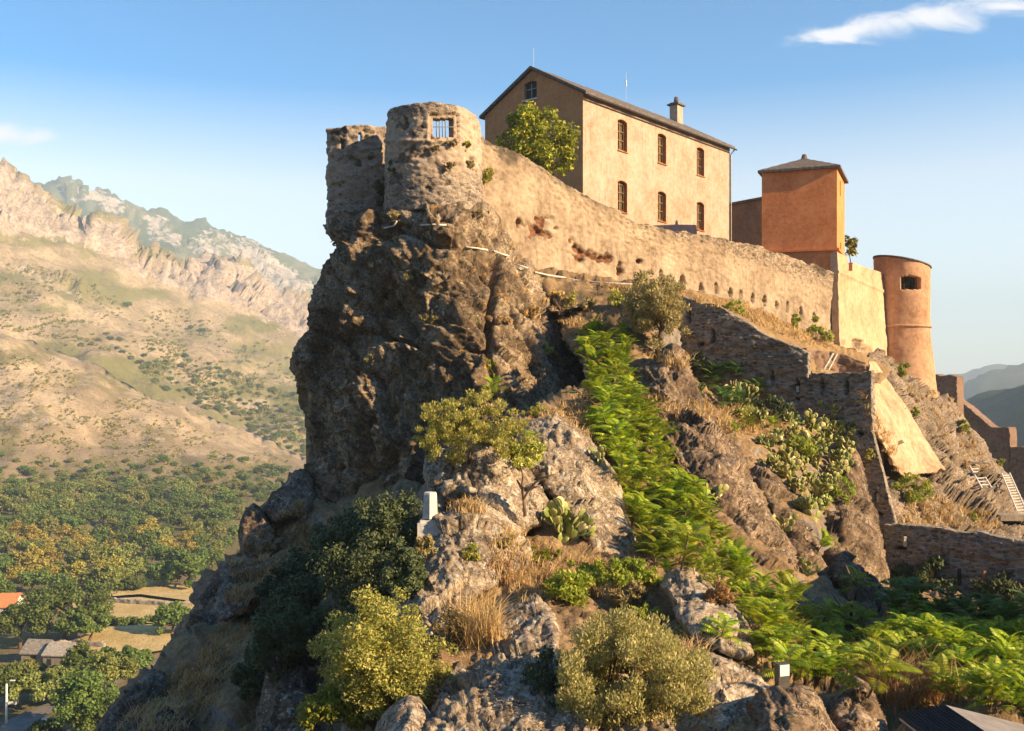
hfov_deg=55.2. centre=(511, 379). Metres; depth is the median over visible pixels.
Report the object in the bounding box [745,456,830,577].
spur
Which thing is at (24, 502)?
valley tree
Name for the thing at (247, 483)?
slope tree
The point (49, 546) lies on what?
valley tree
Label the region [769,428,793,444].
prickly pear
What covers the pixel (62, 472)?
slope tree
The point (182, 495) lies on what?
valley tree
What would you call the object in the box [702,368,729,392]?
feathery sapling
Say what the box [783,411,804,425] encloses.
prickly pear
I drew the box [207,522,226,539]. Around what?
valley tree
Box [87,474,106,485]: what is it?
slope tree
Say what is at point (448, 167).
shrub
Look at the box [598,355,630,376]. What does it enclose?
feathery sapling
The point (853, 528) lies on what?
buttress
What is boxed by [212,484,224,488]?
slope tree
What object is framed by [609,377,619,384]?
prickly pear
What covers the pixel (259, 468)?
slope tree
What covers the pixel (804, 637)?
feathery sapling
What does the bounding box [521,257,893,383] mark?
terrace
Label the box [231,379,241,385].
distant tree
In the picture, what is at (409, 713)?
pointed stone
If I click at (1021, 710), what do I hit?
feathery sapling
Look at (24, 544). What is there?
valley tree
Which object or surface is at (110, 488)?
slope tree
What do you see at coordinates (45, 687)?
grove tree
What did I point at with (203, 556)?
valley tree
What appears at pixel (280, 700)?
fluted rock
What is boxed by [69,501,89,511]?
valley tree
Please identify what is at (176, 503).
valley tree
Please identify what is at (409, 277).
shrub
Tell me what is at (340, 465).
shrub
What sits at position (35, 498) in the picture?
valley tree
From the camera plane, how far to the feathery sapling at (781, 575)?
26.08 m
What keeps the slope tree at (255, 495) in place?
on the valley slope at (97, 385)
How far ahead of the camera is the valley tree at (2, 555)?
277.72 m
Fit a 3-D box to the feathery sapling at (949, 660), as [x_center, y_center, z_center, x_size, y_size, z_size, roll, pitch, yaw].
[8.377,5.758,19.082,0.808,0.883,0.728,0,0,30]
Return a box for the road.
[0,668,135,730]
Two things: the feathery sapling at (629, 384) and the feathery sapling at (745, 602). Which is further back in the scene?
the feathery sapling at (629, 384)
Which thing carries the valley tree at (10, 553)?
on the valley slope at (97, 385)
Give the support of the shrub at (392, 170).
on the ruined bastion
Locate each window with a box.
[522,82,537,102]
[617,119,628,153]
[618,180,628,213]
[657,133,667,165]
[657,191,667,222]
[696,201,705,231]
[697,147,705,177]
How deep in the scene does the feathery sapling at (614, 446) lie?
31.83 m
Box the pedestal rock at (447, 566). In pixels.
[375,501,531,646]
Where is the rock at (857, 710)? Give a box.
[828,677,888,730]
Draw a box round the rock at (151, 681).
[96,665,200,730]
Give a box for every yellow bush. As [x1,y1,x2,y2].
[295,685,373,730]
[306,584,459,723]
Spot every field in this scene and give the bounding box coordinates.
[72,597,193,622]
[73,624,173,651]
[105,579,192,599]
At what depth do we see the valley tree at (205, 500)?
381.62 m
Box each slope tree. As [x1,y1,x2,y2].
[0,483,11,489]
[1,477,14,482]
[1,485,22,493]
[8,478,26,485]
[17,465,27,469]
[19,467,39,475]
[27,474,39,482]
[39,473,47,478]
[39,483,50,488]
[40,479,51,486]
[47,480,62,484]
[49,483,65,489]
[52,462,62,467]
[54,475,70,481]
[55,469,70,475]
[65,481,84,492]
[69,478,83,482]
[71,472,79,476]
[75,484,90,491]
[76,478,94,485]
[79,471,91,478]
[81,466,94,471]
[86,485,99,493]
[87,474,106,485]
[91,470,107,478]
[93,481,108,493]
[95,463,104,467]
[100,484,118,493]
[107,476,116,481]
[113,482,124,489]
[118,487,127,492]
[121,478,135,486]
[121,486,136,494]
[123,474,138,482]
[125,482,146,489]
[126,463,142,469]
[137,472,148,478]
[144,459,155,464]
[144,478,153,484]
[149,484,166,490]
[152,467,163,473]
[152,475,168,481]
[153,481,168,488]
[155,454,169,461]
[167,478,181,484]
[171,470,182,475]
[176,476,188,481]
[182,466,193,473]
[187,475,200,481]
[194,481,202,489]
[195,461,204,465]
[196,467,212,473]
[198,483,219,493]
[200,472,220,481]
[212,471,226,477]
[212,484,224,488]
[215,487,229,492]
[221,481,232,486]
[231,481,246,490]
[235,473,253,479]
[237,456,250,461]
[237,490,249,495]
[241,480,257,489]
[249,464,266,472]
[250,485,265,492]
[252,491,264,497]
[254,476,263,480]
[256,479,269,485]
[257,495,268,500]
[261,463,275,469]
[261,490,270,495]
[265,469,279,476]
[266,483,280,489]
[272,477,286,483]
[274,465,291,471]
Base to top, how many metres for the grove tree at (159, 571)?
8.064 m
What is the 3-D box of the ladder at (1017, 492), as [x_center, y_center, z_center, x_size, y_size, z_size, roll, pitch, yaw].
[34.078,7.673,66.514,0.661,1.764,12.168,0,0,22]
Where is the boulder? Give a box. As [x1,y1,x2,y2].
[422,437,549,533]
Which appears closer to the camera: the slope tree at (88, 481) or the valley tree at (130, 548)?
the valley tree at (130, 548)
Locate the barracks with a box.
[479,48,736,240]
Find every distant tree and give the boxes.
[149,377,160,382]
[162,385,171,389]
[186,390,195,396]
[192,377,199,383]
[193,400,202,403]
[201,404,212,409]
[210,404,220,409]
[216,406,226,411]
[217,374,226,377]
[219,392,229,397]
[220,368,231,373]
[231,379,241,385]
[231,409,238,414]
[233,371,243,375]
[247,382,254,386]
[247,426,257,431]
[258,404,269,409]
[261,428,272,432]
[266,386,278,391]
[269,436,277,441]
[270,432,281,437]
[277,430,288,438]
[278,406,288,412]
[288,434,301,441]
[298,426,305,431]
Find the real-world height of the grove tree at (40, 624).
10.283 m
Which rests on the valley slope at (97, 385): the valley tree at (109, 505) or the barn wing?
the valley tree at (109, 505)
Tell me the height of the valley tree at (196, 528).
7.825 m
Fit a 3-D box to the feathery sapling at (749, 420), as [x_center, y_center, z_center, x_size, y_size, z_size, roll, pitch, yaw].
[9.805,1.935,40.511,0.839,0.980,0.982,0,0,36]
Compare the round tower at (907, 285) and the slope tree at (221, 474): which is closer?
the round tower at (907, 285)
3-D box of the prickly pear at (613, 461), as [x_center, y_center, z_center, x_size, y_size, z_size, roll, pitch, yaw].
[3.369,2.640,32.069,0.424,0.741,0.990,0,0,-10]
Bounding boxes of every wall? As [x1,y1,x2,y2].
[58,638,105,646]
[87,596,193,605]
[481,136,833,335]
[673,293,810,422]
[802,348,865,373]
[807,370,897,548]
[830,252,886,354]
[884,523,1023,601]
[964,399,1023,498]
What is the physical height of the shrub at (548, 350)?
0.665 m
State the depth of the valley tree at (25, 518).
331.54 m
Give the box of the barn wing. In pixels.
[41,641,77,665]
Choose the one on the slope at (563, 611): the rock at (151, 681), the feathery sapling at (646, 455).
the feathery sapling at (646, 455)
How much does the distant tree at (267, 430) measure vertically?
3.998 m
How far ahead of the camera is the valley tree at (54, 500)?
371.22 m
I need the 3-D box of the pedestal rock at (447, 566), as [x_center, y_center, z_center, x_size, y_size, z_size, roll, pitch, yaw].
[-1.461,4.629,24.305,3.943,3.237,6.560,0,0,0]
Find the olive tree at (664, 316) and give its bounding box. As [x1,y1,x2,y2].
[620,269,692,365]
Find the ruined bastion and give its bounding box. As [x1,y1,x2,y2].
[325,101,482,237]
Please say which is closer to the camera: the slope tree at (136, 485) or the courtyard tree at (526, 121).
the courtyard tree at (526, 121)
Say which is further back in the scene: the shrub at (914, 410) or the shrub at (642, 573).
the shrub at (914, 410)
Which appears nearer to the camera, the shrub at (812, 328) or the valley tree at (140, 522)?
the shrub at (812, 328)
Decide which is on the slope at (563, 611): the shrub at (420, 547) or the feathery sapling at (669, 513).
the feathery sapling at (669, 513)
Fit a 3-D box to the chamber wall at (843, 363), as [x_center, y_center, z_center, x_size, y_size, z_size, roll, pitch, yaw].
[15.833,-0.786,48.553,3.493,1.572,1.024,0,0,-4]
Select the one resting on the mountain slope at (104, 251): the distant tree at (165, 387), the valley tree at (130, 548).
the distant tree at (165, 387)
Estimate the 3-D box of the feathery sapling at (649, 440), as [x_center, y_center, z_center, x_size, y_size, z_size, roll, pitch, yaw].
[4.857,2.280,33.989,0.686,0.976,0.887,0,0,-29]
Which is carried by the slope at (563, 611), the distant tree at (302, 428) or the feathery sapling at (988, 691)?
the feathery sapling at (988, 691)
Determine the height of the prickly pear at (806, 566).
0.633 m
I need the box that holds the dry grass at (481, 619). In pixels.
[117,279,1008,730]
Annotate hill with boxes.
[947,364,1007,382]
[964,363,1023,399]
[966,385,1023,446]
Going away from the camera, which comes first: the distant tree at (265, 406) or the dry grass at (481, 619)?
the dry grass at (481, 619)
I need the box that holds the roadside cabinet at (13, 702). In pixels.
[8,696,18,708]
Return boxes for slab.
[185,556,285,631]
[237,503,275,558]
[517,412,636,559]
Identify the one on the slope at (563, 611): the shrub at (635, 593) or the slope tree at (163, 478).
the shrub at (635, 593)
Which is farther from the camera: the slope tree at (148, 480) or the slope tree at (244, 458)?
the slope tree at (244, 458)
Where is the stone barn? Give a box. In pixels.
[19,639,52,663]
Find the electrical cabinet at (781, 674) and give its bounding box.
[774,661,789,687]
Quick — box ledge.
[422,593,599,730]
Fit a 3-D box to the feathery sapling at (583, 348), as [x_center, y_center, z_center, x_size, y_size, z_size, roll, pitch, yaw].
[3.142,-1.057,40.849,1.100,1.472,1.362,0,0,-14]
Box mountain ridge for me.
[31,175,320,297]
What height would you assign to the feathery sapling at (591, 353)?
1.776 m
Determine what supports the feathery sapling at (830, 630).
on the slope at (563, 611)
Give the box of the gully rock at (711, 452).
[664,407,799,571]
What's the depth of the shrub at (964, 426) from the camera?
74.50 m
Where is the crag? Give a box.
[289,201,583,503]
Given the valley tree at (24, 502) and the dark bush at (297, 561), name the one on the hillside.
the dark bush at (297, 561)
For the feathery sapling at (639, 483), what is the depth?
29.88 m
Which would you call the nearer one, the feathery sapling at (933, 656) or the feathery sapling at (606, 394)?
the feathery sapling at (933, 656)
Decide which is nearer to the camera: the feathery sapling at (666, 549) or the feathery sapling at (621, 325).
the feathery sapling at (666, 549)
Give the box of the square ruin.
[935,374,963,412]
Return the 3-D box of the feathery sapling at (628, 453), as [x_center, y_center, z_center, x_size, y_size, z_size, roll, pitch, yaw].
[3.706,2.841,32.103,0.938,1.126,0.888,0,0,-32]
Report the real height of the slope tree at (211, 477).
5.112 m
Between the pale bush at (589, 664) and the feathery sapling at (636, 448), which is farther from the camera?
the feathery sapling at (636, 448)
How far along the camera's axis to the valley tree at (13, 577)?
256.26 m
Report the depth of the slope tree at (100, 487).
413.46 m
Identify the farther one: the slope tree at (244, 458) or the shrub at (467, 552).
the slope tree at (244, 458)
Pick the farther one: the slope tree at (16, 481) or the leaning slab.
the slope tree at (16, 481)
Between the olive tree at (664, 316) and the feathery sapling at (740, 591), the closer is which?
the feathery sapling at (740, 591)
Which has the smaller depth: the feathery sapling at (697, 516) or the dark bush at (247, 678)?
the feathery sapling at (697, 516)
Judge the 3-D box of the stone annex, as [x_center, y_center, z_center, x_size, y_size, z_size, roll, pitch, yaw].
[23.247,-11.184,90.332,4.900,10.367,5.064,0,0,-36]
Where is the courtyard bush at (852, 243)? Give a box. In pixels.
[845,235,858,262]
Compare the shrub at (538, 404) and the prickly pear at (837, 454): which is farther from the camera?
the prickly pear at (837, 454)
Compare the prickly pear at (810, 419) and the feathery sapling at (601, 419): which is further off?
the prickly pear at (810, 419)
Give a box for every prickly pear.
[541,496,596,544]
[588,445,604,466]
[607,450,621,468]
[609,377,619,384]
[700,483,728,500]
[724,379,758,406]
[747,407,768,428]
[755,433,781,451]
[757,452,780,470]
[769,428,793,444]
[772,513,798,531]
[773,458,803,478]
[776,442,797,465]
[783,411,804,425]
[784,423,804,438]
[784,476,806,495]
[791,494,830,521]
[795,430,827,456]
[795,455,808,470]
[798,557,821,575]
[801,468,816,487]
[804,408,831,431]
[804,477,833,497]
[807,452,822,469]
[810,430,832,454]
[817,400,840,419]
[818,471,839,485]
[819,494,832,510]
[822,419,844,438]
[824,459,848,478]
[827,447,854,472]
[832,436,858,451]
[836,420,856,436]
[905,628,932,643]
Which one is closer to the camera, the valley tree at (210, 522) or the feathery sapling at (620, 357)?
the feathery sapling at (620, 357)
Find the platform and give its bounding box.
[971,462,989,463]
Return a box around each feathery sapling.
[480,375,508,403]
[522,430,540,436]
[573,335,602,363]
[574,344,608,379]
[575,319,601,345]
[575,337,596,361]
[579,372,610,396]
[580,375,604,398]
[580,402,627,433]
[581,402,608,433]
[584,329,607,350]
[585,360,607,379]
[585,364,612,378]
[586,313,608,330]
[588,384,625,403]
[589,327,621,347]
[589,425,600,436]
[590,418,642,443]
[592,370,621,387]
[592,386,632,405]
[592,404,622,423]
[592,418,629,438]
[592,429,632,450]
[593,348,623,373]
[595,386,630,400]
[598,341,625,357]
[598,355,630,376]
[598,358,634,378]
[598,436,639,465]
[603,396,635,409]
[606,342,638,370]
[608,374,649,395]
[609,327,634,342]
[609,451,642,486]
[611,319,631,343]
[612,430,637,448]
[613,334,639,343]
[613,370,633,390]
[613,407,650,427]
[613,451,636,465]
[613,466,627,489]
[614,392,647,412]
[618,352,636,371]
[620,480,637,504]
[621,367,641,380]
[621,473,643,493]
[622,460,640,483]
[623,424,640,438]
[623,441,640,462]
[623,490,661,526]
[623,492,649,518]
[624,502,652,528]
[625,469,644,481]
[625,492,659,521]
[626,382,649,397]
[626,398,667,435]
[628,431,641,443]
[628,479,650,492]
[630,417,649,442]
[632,411,649,440]
[632,523,655,548]
[632,539,650,558]
[633,452,664,466]
[634,398,666,416]
[634,533,674,567]
[636,512,661,530]
[637,464,665,484]
[638,441,652,453]
[638,504,679,527]
[639,416,665,435]
[639,474,664,500]
[640,457,672,476]
[641,417,682,438]
[641,430,670,445]
[641,432,661,451]
[641,505,662,530]
[646,440,671,465]
[649,542,673,566]
[650,444,682,468]
[651,481,679,510]
[651,524,680,559]
[652,521,686,550]
[653,498,683,517]
[653,509,675,524]
[657,472,676,482]
[658,513,699,533]
[658,558,678,571]
[659,485,693,515]
[660,463,673,476]
[661,514,696,523]
[664,518,703,540]
[665,468,689,480]
[666,486,711,514]
[666,518,717,570]
[668,532,697,565]
[672,466,706,510]
[675,493,724,521]
[679,508,712,530]
[680,554,705,573]
[682,474,713,507]
[692,556,714,580]
[693,486,717,504]
[694,519,716,545]
[694,546,711,561]
[697,382,707,398]
[699,533,720,549]
[699,569,726,588]
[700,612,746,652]
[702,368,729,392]
[702,505,720,519]
[704,519,725,533]
[707,360,720,383]
[707,551,728,579]
[709,361,734,388]
[709,385,737,408]
[710,524,736,540]
[712,524,732,541]
[714,544,728,560]
[718,536,747,558]
[721,565,750,592]
[722,543,755,574]
[722,550,757,572]
[723,384,751,406]
[725,578,739,592]
[727,362,741,381]
[727,419,744,435]
[732,579,760,596]
[732,586,749,607]
[733,593,758,622]
[735,598,764,628]
[741,415,757,428]
[741,627,777,653]
[742,597,788,641]
[743,377,772,394]
[743,563,758,581]
[746,578,780,604]
[748,634,772,663]
[749,569,778,591]
[752,626,800,670]
[754,596,789,630]
[759,623,798,655]
[760,637,817,677]
[761,585,810,608]
[763,627,803,653]
[764,414,781,427]
[766,595,785,606]
[767,569,803,596]
[772,600,799,644]
[775,571,813,601]
[779,581,808,605]
[786,639,831,685]
[789,625,815,647]
[790,602,825,624]
[790,619,812,640]
[790,644,823,679]
[806,613,832,641]
[807,628,842,656]
[808,644,854,690]
[809,664,835,678]
[812,527,839,553]
[813,628,843,647]
[814,598,844,626]
[814,617,845,636]
[815,642,854,675]
[818,597,860,624]
[820,649,856,682]
[824,636,853,662]
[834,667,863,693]
[835,628,860,643]
[836,651,867,675]
[839,565,877,600]
[840,641,862,653]
[841,643,859,669]
[843,601,884,640]
[847,622,873,639]
[847,636,898,674]
[857,624,889,642]
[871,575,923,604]
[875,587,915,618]
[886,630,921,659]
[888,642,925,665]
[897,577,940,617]
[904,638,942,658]
[906,649,924,665]
[912,644,950,663]
[914,652,961,694]
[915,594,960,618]
[924,652,959,671]
[927,663,963,697]
[928,653,954,665]
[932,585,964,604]
[933,668,971,695]
[934,598,968,621]
[937,642,956,662]
[941,643,985,679]
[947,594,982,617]
[951,654,976,688]
[953,667,976,697]
[954,643,984,654]
[955,660,1010,701]
[956,655,1016,698]
[958,655,987,668]
[965,646,986,657]
[965,669,1017,712]
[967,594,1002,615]
[967,667,1020,708]
[969,612,992,623]
[973,586,1007,608]
[973,649,1007,665]
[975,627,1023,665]
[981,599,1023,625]
[984,657,1023,699]
[987,662,1023,696]
[992,682,1023,713]
[993,597,1023,620]
[1001,644,1023,660]
[1002,668,1020,708]
[1003,671,1023,704]
[1009,589,1023,600]
[1009,665,1023,707]
[1011,638,1023,650]
[1013,658,1023,667]
[1016,700,1023,713]
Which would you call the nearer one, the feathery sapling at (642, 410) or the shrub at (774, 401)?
the feathery sapling at (642, 410)
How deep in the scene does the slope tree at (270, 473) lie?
496.32 m
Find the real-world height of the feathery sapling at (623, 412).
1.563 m
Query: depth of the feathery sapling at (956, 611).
27.04 m
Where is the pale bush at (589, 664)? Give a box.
[554,603,721,730]
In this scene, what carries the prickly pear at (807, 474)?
on the slope at (563, 611)
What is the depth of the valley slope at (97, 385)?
509.49 m
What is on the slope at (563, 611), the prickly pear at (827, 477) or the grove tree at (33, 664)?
the prickly pear at (827, 477)
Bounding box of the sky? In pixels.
[0,0,1023,374]
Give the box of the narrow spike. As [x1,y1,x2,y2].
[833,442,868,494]
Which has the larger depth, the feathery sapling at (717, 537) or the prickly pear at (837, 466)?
the prickly pear at (837, 466)
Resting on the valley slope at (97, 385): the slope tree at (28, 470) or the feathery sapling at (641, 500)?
the slope tree at (28, 470)
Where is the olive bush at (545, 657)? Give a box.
[518,644,594,708]
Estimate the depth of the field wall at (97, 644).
200.21 m
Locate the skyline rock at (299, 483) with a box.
[262,469,317,523]
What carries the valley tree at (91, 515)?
on the valley slope at (97, 385)
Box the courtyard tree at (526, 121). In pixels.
[495,100,581,176]
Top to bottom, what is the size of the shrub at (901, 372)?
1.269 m
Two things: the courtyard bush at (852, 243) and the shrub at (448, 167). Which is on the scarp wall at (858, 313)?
the courtyard bush at (852, 243)
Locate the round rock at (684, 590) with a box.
[660,568,754,662]
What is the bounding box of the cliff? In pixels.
[867,348,1023,538]
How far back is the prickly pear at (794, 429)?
40.83 m
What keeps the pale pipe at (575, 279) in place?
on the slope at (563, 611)
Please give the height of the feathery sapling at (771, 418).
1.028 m
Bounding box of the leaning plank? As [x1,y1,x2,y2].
[823,353,837,369]
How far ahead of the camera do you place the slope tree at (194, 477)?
443.54 m
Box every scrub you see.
[0,263,298,493]
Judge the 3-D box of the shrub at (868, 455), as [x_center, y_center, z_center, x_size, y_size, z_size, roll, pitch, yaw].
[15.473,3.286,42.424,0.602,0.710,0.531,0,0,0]
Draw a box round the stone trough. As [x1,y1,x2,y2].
[996,513,1023,520]
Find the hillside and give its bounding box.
[118,472,421,730]
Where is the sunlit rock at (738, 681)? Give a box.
[597,646,769,730]
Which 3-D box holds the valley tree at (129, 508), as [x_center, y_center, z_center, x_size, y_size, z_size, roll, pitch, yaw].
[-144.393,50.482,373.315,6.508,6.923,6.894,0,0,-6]
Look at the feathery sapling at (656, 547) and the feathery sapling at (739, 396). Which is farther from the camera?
the feathery sapling at (739, 396)
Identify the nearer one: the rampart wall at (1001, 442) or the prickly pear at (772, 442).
the prickly pear at (772, 442)
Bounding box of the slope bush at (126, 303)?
[122,302,131,305]
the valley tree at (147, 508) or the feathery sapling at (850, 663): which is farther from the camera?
the valley tree at (147, 508)
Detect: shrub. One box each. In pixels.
[337,459,345,468]
[342,385,353,392]
[364,353,373,361]
[375,173,384,207]
[386,160,397,175]
[387,211,401,218]
[401,273,413,280]
[413,533,436,559]
[419,313,437,323]
[431,144,439,150]
[431,606,468,643]
[440,160,456,171]
[445,138,457,145]
[462,140,471,151]
[462,542,481,560]
[466,158,474,166]
[471,209,489,217]
[482,167,494,187]
[485,314,513,322]
[486,358,496,377]
[496,532,513,547]
[520,304,541,318]
[521,409,538,416]
[527,401,546,410]
[531,545,562,561]
[540,568,595,607]
[542,342,553,354]
[547,288,564,299]
[559,558,609,591]
[563,290,576,307]
[580,297,596,310]
[593,557,633,588]
[607,288,624,307]
[608,579,648,609]
[618,556,663,586]
[628,602,661,621]
[671,622,689,641]
[689,350,708,374]
[701,579,734,605]
[721,298,746,315]
[727,403,760,419]
[749,394,797,417]
[767,590,788,598]
[786,435,819,459]
[790,313,802,327]
[806,316,823,336]
[820,475,857,504]
[821,329,834,344]
[863,448,875,459]
[890,362,911,376]
[890,472,934,503]
[890,560,915,590]
[910,405,920,415]
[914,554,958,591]
[958,419,970,433]
[969,510,982,520]
[969,570,1023,605]
[996,458,1005,465]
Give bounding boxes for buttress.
[820,478,889,611]
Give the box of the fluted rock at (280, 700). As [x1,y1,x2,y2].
[255,650,320,730]
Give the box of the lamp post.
[5,680,14,723]
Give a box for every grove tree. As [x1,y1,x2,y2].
[0,600,53,648]
[0,658,57,679]
[0,661,44,706]
[8,577,118,639]
[8,665,81,703]
[25,718,61,730]
[49,668,119,730]
[54,603,112,640]
[59,639,102,676]
[69,693,119,730]
[73,651,139,691]
[99,562,132,587]
[101,646,136,659]
[115,645,154,667]
[118,575,147,589]
[145,560,181,585]
[152,600,190,635]
[166,551,204,587]
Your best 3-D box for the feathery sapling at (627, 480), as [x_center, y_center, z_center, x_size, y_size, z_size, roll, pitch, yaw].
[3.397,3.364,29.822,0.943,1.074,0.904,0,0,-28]
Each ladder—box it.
[969,465,992,488]
[1001,472,1023,510]
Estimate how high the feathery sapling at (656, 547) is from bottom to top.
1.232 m
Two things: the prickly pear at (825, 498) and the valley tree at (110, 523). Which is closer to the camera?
the prickly pear at (825, 498)
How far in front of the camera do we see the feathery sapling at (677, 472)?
31.64 m
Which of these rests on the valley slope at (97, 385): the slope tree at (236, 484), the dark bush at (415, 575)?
the slope tree at (236, 484)
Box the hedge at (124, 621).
[110,614,158,625]
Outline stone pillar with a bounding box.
[417,491,441,544]
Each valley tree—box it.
[0,495,11,513]
[0,514,16,521]
[0,520,12,529]
[0,525,9,535]
[0,530,16,552]
[0,549,18,560]
[0,553,7,558]
[0,557,18,574]
[0,578,16,592]
[3,494,20,506]
[3,565,24,587]
[4,488,21,496]
[6,501,17,515]
[6,556,32,574]
[7,519,33,540]
[7,535,26,551]
[9,511,37,529]
[11,504,30,515]
[13,542,42,564]
[16,500,33,505]
[16,568,51,591]
[18,524,41,540]
[18,540,43,552]
[19,483,41,500]
[23,507,49,525]
[23,554,58,574]
[27,493,42,504]
[28,503,42,512]
[29,532,52,548]
[36,499,58,513]
[36,518,60,536]
[38,510,53,519]
[38,541,58,556]
[41,489,55,501]
[42,549,61,563]
[44,573,73,588]
[46,484,67,493]
[47,496,61,512]
[48,515,62,528]
[48,559,68,575]
[52,509,69,517]
[53,523,82,545]
[53,536,76,559]
[54,492,68,498]
[55,498,74,510]
[59,514,84,530]
[61,489,74,498]
[63,553,84,564]
[63,559,89,582]
[64,506,87,517]
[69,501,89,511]
[71,533,97,550]
[71,542,108,569]
[74,494,86,503]
[74,566,104,584]
[76,524,89,535]
[80,511,98,524]
[81,540,106,558]
[82,490,96,501]
[86,499,105,510]
[89,524,108,536]
[90,534,109,543]
[90,554,124,583]
[95,508,115,525]
[96,491,118,503]
[99,502,115,508]
[103,518,120,532]
[103,539,118,547]
[103,546,126,564]
[107,511,125,525]
[108,530,121,543]
[109,528,136,547]
[114,503,126,511]
[115,492,130,504]
[117,515,138,528]
[119,542,141,559]
[122,556,146,577]
[124,503,138,514]
[126,509,147,525]
[127,525,138,535]
[130,490,150,508]
[131,528,158,551]
[134,516,160,533]
[135,486,155,503]
[137,556,150,567]
[139,503,159,516]
[139,516,158,527]
[142,542,160,559]
[144,498,157,504]
[149,490,165,499]
[151,504,173,522]
[151,543,174,562]
[153,526,173,541]
[155,499,170,512]
[156,535,178,548]
[159,523,175,534]
[162,511,182,526]
[165,496,187,510]
[165,545,187,560]
[167,484,189,499]
[171,507,190,516]
[172,478,196,492]
[173,492,192,506]
[174,528,194,545]
[177,540,198,552]
[179,515,193,529]
[183,498,202,510]
[186,521,207,537]
[190,509,203,520]
[191,532,212,547]
[193,546,212,554]
[194,551,209,567]
[195,519,207,528]
[196,496,213,510]
[197,489,209,497]
[200,507,217,519]
[204,517,225,528]
[204,549,224,569]
[206,492,220,500]
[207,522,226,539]
[207,540,225,551]
[208,499,225,509]
[213,508,234,523]
[214,489,236,504]
[217,535,234,548]
[221,503,236,508]
[227,497,244,505]
[227,524,239,540]
[232,505,244,519]
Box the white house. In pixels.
[0,593,24,623]
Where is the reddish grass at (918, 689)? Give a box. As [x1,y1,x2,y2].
[152,500,1004,711]
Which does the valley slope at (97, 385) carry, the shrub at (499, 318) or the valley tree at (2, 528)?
the valley tree at (2, 528)
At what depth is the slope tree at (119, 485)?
415.29 m
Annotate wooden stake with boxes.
[876,493,879,501]
[903,536,906,546]
[957,568,960,584]
[982,570,985,582]
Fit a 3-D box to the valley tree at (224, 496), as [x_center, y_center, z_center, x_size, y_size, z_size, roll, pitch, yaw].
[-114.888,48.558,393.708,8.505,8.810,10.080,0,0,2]
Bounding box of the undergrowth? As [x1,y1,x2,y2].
[867,593,1023,662]
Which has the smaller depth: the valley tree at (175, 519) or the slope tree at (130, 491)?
the valley tree at (175, 519)
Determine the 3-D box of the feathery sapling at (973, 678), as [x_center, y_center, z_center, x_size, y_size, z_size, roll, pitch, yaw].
[8.200,5.440,16.978,0.938,1.030,0.725,0,0,31]
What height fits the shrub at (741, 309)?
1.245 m
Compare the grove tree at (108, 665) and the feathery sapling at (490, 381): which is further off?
the grove tree at (108, 665)
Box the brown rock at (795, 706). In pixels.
[745,682,838,730]
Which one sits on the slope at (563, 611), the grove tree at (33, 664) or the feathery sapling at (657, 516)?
the feathery sapling at (657, 516)
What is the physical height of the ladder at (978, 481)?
0.882 m
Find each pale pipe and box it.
[420,224,445,225]
[465,246,487,250]
[534,271,630,284]
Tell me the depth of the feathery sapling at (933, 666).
18.38 m
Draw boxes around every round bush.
[412,387,530,465]
[508,433,547,470]
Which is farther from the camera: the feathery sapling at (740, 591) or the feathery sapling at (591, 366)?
the feathery sapling at (591, 366)
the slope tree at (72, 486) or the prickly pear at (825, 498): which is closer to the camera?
the prickly pear at (825, 498)
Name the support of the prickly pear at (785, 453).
on the slope at (563, 611)
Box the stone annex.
[732,197,761,245]
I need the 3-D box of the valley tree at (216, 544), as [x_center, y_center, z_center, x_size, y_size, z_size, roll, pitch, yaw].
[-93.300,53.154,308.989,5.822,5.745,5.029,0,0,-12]
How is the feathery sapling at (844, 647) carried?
on the slope at (563, 611)
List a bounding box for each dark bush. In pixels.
[229,648,270,708]
[245,595,310,681]
[253,565,288,617]
[265,570,328,633]
[278,521,350,592]
[298,602,353,668]
[306,525,396,626]
[311,496,390,573]
[352,487,422,552]
[356,498,404,524]
[378,535,428,600]
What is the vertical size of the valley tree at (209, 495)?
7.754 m
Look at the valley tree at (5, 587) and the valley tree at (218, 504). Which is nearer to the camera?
the valley tree at (5, 587)
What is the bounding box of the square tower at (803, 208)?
[758,154,848,269]
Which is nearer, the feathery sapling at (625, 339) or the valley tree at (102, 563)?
the feathery sapling at (625, 339)
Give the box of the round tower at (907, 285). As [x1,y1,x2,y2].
[873,255,937,399]
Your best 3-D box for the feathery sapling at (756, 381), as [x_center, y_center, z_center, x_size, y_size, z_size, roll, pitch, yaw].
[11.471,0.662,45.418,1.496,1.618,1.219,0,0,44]
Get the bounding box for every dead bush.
[516,466,555,516]
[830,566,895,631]
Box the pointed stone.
[375,695,431,730]
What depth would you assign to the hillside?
36.42 m
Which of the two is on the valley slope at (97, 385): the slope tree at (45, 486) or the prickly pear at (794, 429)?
the slope tree at (45, 486)
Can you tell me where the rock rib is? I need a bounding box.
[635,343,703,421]
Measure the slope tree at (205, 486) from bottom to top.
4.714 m
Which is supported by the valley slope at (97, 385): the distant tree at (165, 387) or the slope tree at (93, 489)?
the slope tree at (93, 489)
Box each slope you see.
[0,157,310,456]
[0,334,305,730]
[341,267,1023,730]
[868,361,944,477]
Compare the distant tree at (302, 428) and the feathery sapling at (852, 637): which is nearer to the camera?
the feathery sapling at (852, 637)
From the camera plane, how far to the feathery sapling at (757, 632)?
20.25 m
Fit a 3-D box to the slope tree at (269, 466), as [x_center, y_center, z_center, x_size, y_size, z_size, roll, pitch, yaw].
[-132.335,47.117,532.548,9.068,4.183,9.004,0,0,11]

